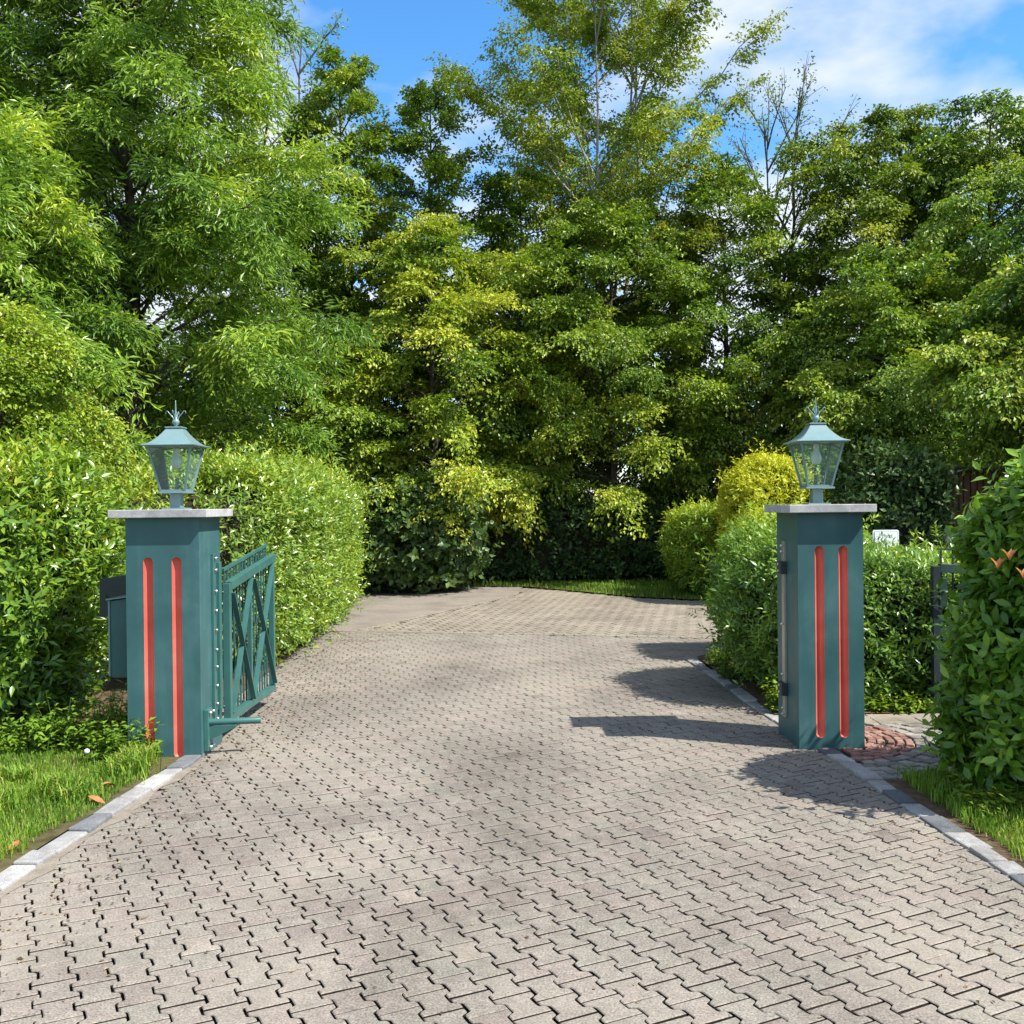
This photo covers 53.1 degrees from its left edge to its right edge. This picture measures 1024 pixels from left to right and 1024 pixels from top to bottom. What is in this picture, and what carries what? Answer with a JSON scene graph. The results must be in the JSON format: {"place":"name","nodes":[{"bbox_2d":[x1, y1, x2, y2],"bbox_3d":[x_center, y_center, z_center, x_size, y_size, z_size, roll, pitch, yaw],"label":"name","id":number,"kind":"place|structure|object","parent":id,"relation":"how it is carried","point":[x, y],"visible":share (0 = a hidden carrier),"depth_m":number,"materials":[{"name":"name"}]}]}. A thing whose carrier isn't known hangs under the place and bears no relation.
{"place":"outdoors","nodes":[
{"label":"outdoors","id":0,"kind":"place"},
{"bbox_2d":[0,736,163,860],"bbox_3d":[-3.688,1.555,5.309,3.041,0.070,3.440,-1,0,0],"label":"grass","id":1,"kind":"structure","parent":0,"point":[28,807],"depth_m":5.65,"materials":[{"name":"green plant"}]},
{"bbox_2d":[0,749,181,871],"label":"lawn","id":2,"kind":"structure","parent":0,"point":[51,833],"depth_m":5.31,"materials":[{"name":"green plant"}]},
{"bbox_2d":[0,710,66,756],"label":"weed clump","id":3,"kind":"object","parent":2,"relation":"on","point":[12,741],"visible":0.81,"depth_m":6.71,"materials":[{"name":"green plant"}]},
{"bbox_2d":[34,690,127,753],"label":"weed clump","id":4,"kind":"object","parent":2,"relation":"on","point":[67,736],"visible":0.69,"depth_m":6.69,"materials":[{"name":"green plant"}]},
{"bbox_2d":[84,749,89,767],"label":"dandelion","id":5,"kind":"object","parent":2,"relation":"on","point":[86,751],"visible":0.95,"depth_m":6.26,"materials":[{"name":"white plant"}]},
{"bbox_2d":[89,795,104,802],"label":"dry leaf","id":6,"kind":"object","parent":2,"relation":"on","point":[97,798],"visible":1,"depth_m":5.52,"materials":[{"name":"orange plant"}]},
{"bbox_2d":[82,717,164,761],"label":"weed clump","id":7,"kind":"object","parent":2,"relation":"on","point":[113,741],"visible":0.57,"depth_m":6.42,"materials":[{"name":"green plant"}]},
{"bbox_2d":[1,632,313,745],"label":"soil","id":8,"kind":"structure","parent":0,"point":[111,684],"depth_m":8.92,"materials":[{"name":"brown soil"}]},
{"bbox_2d":[0,290,141,486],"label":"leaved tree","id":9,"kind":"object","parent":8,"relation":"on","point":[49,347],"visible":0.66,"depth_m":10.58,"materials":[{"name":"green plant"}]},
{"bbox_2d":[0,387,146,736],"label":"laurel hedge","id":10,"kind":"object","parent":8,"relation":"on","point":[53,641],"visible":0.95,"depth_m":7.20,"materials":[{"name":"green plant"}]},
{"bbox_2d":[0,103,187,478],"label":"ash tree","id":11,"kind":"object","parent":8,"relation":"on","point":[16,218],"visible":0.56,"depth_m":12.97,"materials":[{"name":"green plant"}]},
{"bbox_2d":[92,683,127,734],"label":"weed clump","id":12,"kind":"object","parent":8,"relation":"on","point":[116,714],"visible":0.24,"depth_m":7.13,"materials":[{"name":"green plant"}]},
{"bbox_2d":[316,587,522,630],"bbox_3d":[-4.384,1.537,16.835,9.200,0.001,7.250,-1,0,0],"label":"side court","id":13,"kind":"object","parent":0,"point":[388,607],"visible":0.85,"depth_m":16.96,"materials":[{"name":"concrete"}]},
{"bbox_2d":[0,0,230,454],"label":"ash tree","id":14,"kind":"object","parent":13,"relation":"on","point":[126,272],"visible":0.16,"depth_m":15.70,"materials":[{"name":"green plant"}]},
{"bbox_2d":[76,410,245,572],"bbox_3d":[-6.650,-0.218,18.986,4.084,3.609,3.138,-1,0,0],"label":"understorey bush","id":15,"kind":"object","parent":13,"relation":"on","point":[210,441],"depth_m":18.91,"materials":[{"name":"green plant"}]},
{"bbox_2d":[0,0,382,476],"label":"ash tree","id":16,"kind":"object","parent":13,"relation":"on","point":[242,346],"visible":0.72,"depth_m":15.00,"materials":[{"name":"green plant"}]},
{"bbox_2d":[269,209,599,587],"bbox_3d":[-1.530,-2.211,20.001,6.486,7.406,5.956,-1,0,0],"label":"hornbeam","id":17,"kind":"object","parent":13,"relation":"on","point":[392,322],"visible":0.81,"depth_m":19.27,"materials":[{"name":"green plant"}]},
{"bbox_2d":[0,630,1023,1023],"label":"driveway","id":18,"kind":"structure","parent":0,"point":[758,939],"depth_m":4.44,"materials":[{"name":"concrete"}]},
{"bbox_2d":[0,756,206,897],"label":"driveway edging","id":19,"kind":"object","parent":18,"relation":"on","point":[50,864],"visible":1,"depth_m":5.07,"materials":[{"name":"beige concrete"}]},
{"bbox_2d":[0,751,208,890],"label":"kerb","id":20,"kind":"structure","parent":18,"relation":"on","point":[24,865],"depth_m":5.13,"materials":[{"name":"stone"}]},
{"bbox_2d":[108,509,260,756],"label":"gate pillar","id":21,"kind":"structure","parent":18,"relation":"on","point":[174,625],"depth_m":6.56,"materials":[{"name":"teal metal"}]},
{"bbox_2d":[105,595,126,677],"bbox_3d":[-2.560,0.814,6.830,0.184,0.539,0.290,-1,0,0],"label":"letter box","id":22,"kind":"object","parent":21,"relation":"attached to","point":[117,641],"visible":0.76,"depth_m":6.70,"materials":[{"name":"teal paint"}]},
{"bbox_2d":[108,599,113,675],"bbox_3d":[-2.644,0.829,6.833,0.012,0.499,0.225,-1,0,0],"label":"door","id":23,"kind":"structure","parent":22,"relation":"in","point":[109,623],"depth_m":6.72,"materials":[{"name":"paint"}]},
{"bbox_2d":[99,575,125,616],"bbox_3d":[-2.665,0.996,7.196,0.370,1.174,0.220,-1,0,0],"label":"newspaper box","id":24,"kind":"object","parent":22,"relation":"attached to","point":[112,587],"visible":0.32,"depth_m":7.08,"materials":[{"name":"metal"}]},
{"bbox_2d":[140,400,209,509],"bbox_3d":[-2.224,-0.378,6.783,0.353,0.722,0.353,-1,0,0],"label":"pillar lantern","id":25,"kind":"object","parent":21,"relation":"on","point":[175,438],"visible":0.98,"depth_m":6.75,"materials":[{"name":"paint"}]},
{"bbox_2d":[222,544,277,717],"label":"driveway gate","id":26,"kind":"structure","parent":21,"relation":"attached to","point":[245,630],"depth_m":7.61,"materials":[{"name":"metal"}]},
{"bbox_2d":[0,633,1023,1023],"bbox_3d":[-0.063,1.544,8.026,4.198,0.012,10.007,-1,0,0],"label":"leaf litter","id":27,"kind":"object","parent":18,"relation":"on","point":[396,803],"visible":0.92,"depth_m":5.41,"materials":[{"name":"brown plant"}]},
{"bbox_2d":[764,504,876,749],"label":"gate pillar","id":28,"kind":"structure","parent":18,"relation":"on","point":[820,612],"depth_m":6.63,"materials":[{"name":"teal metal"}]},
{"bbox_2d":[783,397,850,504],"bbox_3d":[2.042,-0.412,6.878,0.353,0.722,0.353,-1,0,0],"label":"pillar lantern","id":29,"kind":"object","parent":28,"relation":"on","point":[815,434],"visible":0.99,"depth_m":6.83,"materials":[{"name":"paint"}]},
{"bbox_2d":[684,658,1023,886],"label":"kerb","id":30,"kind":"structure","parent":18,"relation":"on","point":[984,851],"depth_m":5.42,"materials":[{"name":"stone"}]},
{"bbox_2d":[0,0,1023,502],"label":"sky","id":31,"kind":"structure","parent":0,"point":[896,53],"materials":[{"name":"blue"}]},
{"bbox_2d":[371,577,713,600],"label":"verge","id":32,"kind":"structure","parent":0,"point":[594,588],"depth_m":19.38,"materials":[{"name":"green plant"}]},
{"bbox_2d":[152,213,387,483],"bbox_3d":[-5.014,-2.486,21.445,5.208,8.014,5.911,-1,0,-23],"label":"hornbeam","id":33,"kind":"object","parent":32,"relation":"on","point":[318,301],"visible":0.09,"depth_m":21.07,"materials":[{"name":"green plant"}]},
{"bbox_2d":[181,0,373,417],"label":"sparse tree","id":34,"kind":"object","parent":32,"relation":"on","point":[303,71],"visible":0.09,"depth_m":24.47,"materials":[{"name":"green plant"}]},
{"bbox_2d":[259,445,379,487],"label":"understorey bush","id":35,"kind":"object","parent":32,"relation":"on","point":[347,475],"depth_m":20.71,"materials":[{"name":"green plant"}]},
{"bbox_2d":[271,39,444,482],"bbox_3d":[-3.481,-4.133,22.006,4.262,11.268,4.965,-1,0,0],"label":"hornbeam","id":36,"kind":"object","parent":32,"relation":"on","point":[311,119],"visible":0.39,"depth_m":21.37,"materials":[{"name":"green plant"}]},
{"bbox_2d":[316,76,551,495],"bbox_3d":[-1.857,-4.010,22.614,5.725,10.978,5.386,0,0,23],"label":"hornbeam","id":37,"kind":"object","parent":32,"relation":"on","point":[440,166],"visible":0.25,"depth_m":21.98,"materials":[{"name":"green plant"}]},
{"bbox_2d":[408,168,619,504],"bbox_3d":[-0.151,-3.097,22.928,5.077,9.118,4.825,-1,0,0],"label":"hornbeam","id":38,"kind":"object","parent":32,"relation":"on","point":[515,210],"visible":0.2,"depth_m":22.41,"materials":[{"name":"green plant"}]},
{"bbox_2d":[373,486,837,586],"bbox_3d":[1.157,0.475,21.055,13.374,2.121,1.962,-1,0,0],"label":"shaded hedge","id":39,"kind":"object","parent":32,"relation":"on","point":[568,547],"visible":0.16,"depth_m":20.69,"materials":[{"name":"green plant"}]},
{"bbox_2d":[422,0,794,494],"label":"robinia","id":40,"kind":"object","parent":32,"relation":"on","point":[572,104],"visible":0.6,"depth_m":22.18,"materials":[{"name":"green plant"}]},
{"bbox_2d":[464,195,761,541],"bbox_3d":[2.044,-2.611,21.639,6.753,8.109,6.718,0,0,31],"label":"hornbeam","id":41,"kind":"object","parent":32,"relation":"on","point":[637,406],"visible":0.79,"depth_m":20.38,"materials":[{"name":"green plant"}]},
{"bbox_2d":[598,152,865,503],"bbox_3d":[4.695,-3.099,22.127,5.792,9.022,5.723,-1,0,0],"label":"hornbeam","id":42,"kind":"object","parent":32,"relation":"on","point":[748,370],"visible":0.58,"depth_m":21.07,"materials":[{"name":"green plant"}]},
{"bbox_2d":[721,50,865,439],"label":"sparse tree","id":43,"kind":"object","parent":32,"relation":"on","point":[796,132],"visible":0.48,"depth_m":22.38,"materials":[{"name":"green plant"}]},
{"bbox_2d":[727,98,998,488],"bbox_3d":[7.456,-3.572,21.683,6.076,9.923,5.549,-1,0,0],"label":"hornbeam","id":44,"kind":"object","parent":32,"relation":"on","point":[875,202],"visible":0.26,"depth_m":20.88,"materials":[{"name":"green plant"}]},
{"bbox_2d":[752,237,1023,503],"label":"hornbeam","id":45,"kind":"object","parent":32,"relation":"on","point":[885,306],"visible":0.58,"depth_m":18.10,"materials":[{"name":"green plant"}]},
{"bbox_2d":[840,88,1023,470],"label":"hornbeam","id":46,"kind":"object","parent":32,"relation":"on","point":[991,232],"visible":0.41,"depth_m":19.59,"materials":[{"name":"green plant"}]},
{"bbox_2d":[904,462,1009,526],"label":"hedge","id":47,"kind":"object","parent":32,"relation":"on","point":[972,488],"depth_m":15.57,"materials":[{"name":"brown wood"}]},
{"bbox_2d":[367,588,720,636],"bbox_3d":[2.242,1.497,15.457,6.744,0.041,7.128,0,0,19],"label":"court","id":48,"kind":"object","parent":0,"point":[534,610],"visible":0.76,"depth_m":14.58,"materials":[{"name":"concrete paving blocks"}]},
{"bbox_2d":[322,594,721,638],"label":"seam setts","id":49,"kind":"structure","parent":48,"relation":"on","point":[443,611],"depth_m":13.03,"materials":[{"name":"grey stone"}]},
{"bbox_2d":[371,503,838,586],"bbox_3d":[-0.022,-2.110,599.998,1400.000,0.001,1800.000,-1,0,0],"label":"ground","id":50,"kind":"structure","parent":0,"point":[480,586],"depth_m":21.08,"materials":[{"name":"green plant"}]},
{"bbox_2d":[75,414,385,667],"bbox_3d":[-3.115,0.228,13.590,2.865,2.740,10.476,-1,0,-3],"label":"clipped hedge","id":51,"kind":"object","parent":50,"relation":"on","point":[301,518],"visible":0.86,"depth_m":10.27,"materials":[{"name":"green plant"}]},
{"bbox_2d":[355,459,505,595],"bbox_3d":[-1.849,0.304,19.014,3.497,2.579,3.076,-1,0,0],"label":"hazel bush","id":52,"kind":"object","parent":50,"relation":"on","point":[419,555],"visible":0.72,"depth_m":18.47,"materials":[{"name":"green plant"}]},
{"bbox_2d":[71,238,1023,509],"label":"treeline","id":53,"kind":"object","parent":50,"relation":"on","point":[509,382],"depth_m":27.23,"materials":[{"name":"green plant"}]},
{"bbox_2d":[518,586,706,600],"bbox_3d":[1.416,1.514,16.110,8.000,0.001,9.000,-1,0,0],"label":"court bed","id":54,"kind":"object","parent":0,"point":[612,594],"depth_m":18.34,"materials":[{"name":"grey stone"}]},
{"bbox_2d":[654,493,723,595],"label":"clipped shrub","id":55,"kind":"object","parent":54,"relation":"on","point":[683,526],"visible":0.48,"depth_m":17.40,"materials":[{"name":"green plant"}]},
{"bbox_2d":[681,438,830,560],"bbox_3d":[4.137,0.133,16.485,2.185,2.728,2.155,0,0,42],"label":"round bush","id":56,"kind":"object","parent":54,"relation":"on","point":[775,477],"visible":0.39,"depth_m":16.03,"materials":[{"name":"yellow plant"}]},
{"bbox_2d":[697,650,930,713],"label":"soil","id":57,"kind":"structure","parent":0,"point":[756,691],"depth_m":8.60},
{"bbox_2d":[704,645,763,683],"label":"weed clump","id":58,"kind":"object","parent":57,"relation":"on","point":[721,661],"visible":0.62,"depth_m":9.59,"materials":[{"name":"green plant"}]},
{"bbox_2d":[760,674,777,713],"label":"weed clump","id":59,"kind":"object","parent":57,"relation":"on","point":[772,704],"visible":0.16,"depth_m":7.76,"materials":[{"name":"green plant"}]},
{"bbox_2d":[696,487,879,646],"bbox_3d":[2.874,0.638,10.682,1.940,1.814,2.043,-1,0,0],"label":"clipped shrub","id":60,"kind":"object","parent":57,"relation":"on","point":[756,513],"visible":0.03,"depth_m":10.70,"materials":[{"name":"yellow plant"}]},
{"bbox_2d":[688,513,963,703],"bbox_3d":[3.122,0.773,8.750,3.277,1.570,2.418,-1,0,0],"label":"clipped hedge","id":61,"kind":"object","parent":57,"relation":"on","point":[897,598],"visible":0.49,"depth_m":8.06,"materials":[{"name":"green plant"}]},
{"bbox_2d":[872,530,898,549],"bbox_3d":[3.511,0.835,9.625,0.244,1.335,0.061,-1,0,0],"label":"notice sign","id":62,"kind":"object","parent":57,"relation":"on","point":[891,533],"visible":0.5,"depth_m":9.59,"materials":[{"name":"metal"}]},
{"bbox_2d":[824,427,968,551],"bbox_3d":[5.302,0.148,14.344,1.960,2.779,2.080,-1,0,0],"label":"dark shrub","id":63,"kind":"object","parent":57,"relation":"on","point":[896,489],"visible":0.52,"depth_m":13.85,"materials":[{"name":"green plant"}]},
{"bbox_2d":[864,690,933,713],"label":"weed clump","id":64,"kind":"object","parent":57,"relation":"on","point":[907,704],"visible":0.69,"depth_m":7.71,"materials":[{"name":"green plant"}]},
{"bbox_2d":[930,548,965,706],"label":"garden gate","id":65,"kind":"structure","parent":57,"relation":"on","point":[936,573],"depth_m":7.73,"materials":[{"name":"metal"}]},
{"bbox_2d":[940,529,966,545],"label":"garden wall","id":66,"kind":"structure","parent":57,"relation":"on","point":[948,538],"depth_m":14.60,"materials":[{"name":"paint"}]},
{"bbox_2d":[902,247,1023,489],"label":"hornbeam","id":67,"kind":"object","parent":57,"relation":"on","point":[997,381],"visible":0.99,"depth_m":14.43,"materials":[{"name":"green plant"}]},
{"bbox_2d":[777,713,929,788],"bbox_3d":[3.366,1.528,6.810,2.900,0.001,2.200,-1,0,0],"label":"path bed","id":68,"kind":"object","parent":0,"point":[849,755],"visible":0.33,"depth_m":6.62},
{"bbox_2d":[837,726,914,760],"bbox_3d":[2.359,1.543,6.930,0.642,0.058,1.188,-1,0,0],"label":"path ring","id":69,"kind":"object","parent":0,"point":[873,750],"visible":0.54,"depth_m":6.66,"materials":[{"name":"red brick"}]},
{"bbox_2d":[861,712,956,779],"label":"path","id":70,"kind":"structure","parent":0,"point":[885,768],"depth_m":6.38,"materials":[{"name":"grey stone"}]},
{"bbox_2d":[865,713,938,723],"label":"path slabs","id":71,"kind":"structure","parent":70,"relation":"on","point":[888,718],"depth_m":7.49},
{"bbox_2d":[884,780,1023,874],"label":"soil","id":72,"kind":"structure","parent":0,"point":[932,805],"depth_m":5.15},
{"bbox_2d":[897,763,1023,860],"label":"grass","id":73,"kind":"structure","parent":72,"relation":"on","point":[931,782],"depth_m":5.13,"materials":[{"name":"green plant"}]},
{"bbox_2d":[911,435,1023,810],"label":"broad leaved bush","id":74,"kind":"object","parent":72,"relation":"on","point":[978,721],"visible":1,"depth_m":5.38,"materials":[{"name":"green plant"}]},
{"bbox_2d":[939,769,1023,819],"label":"weed clump","id":75,"kind":"object","parent":72,"relation":"on","point":[1007,798],"visible":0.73,"depth_m":5.18,"materials":[{"name":"green plant"}]}
]}

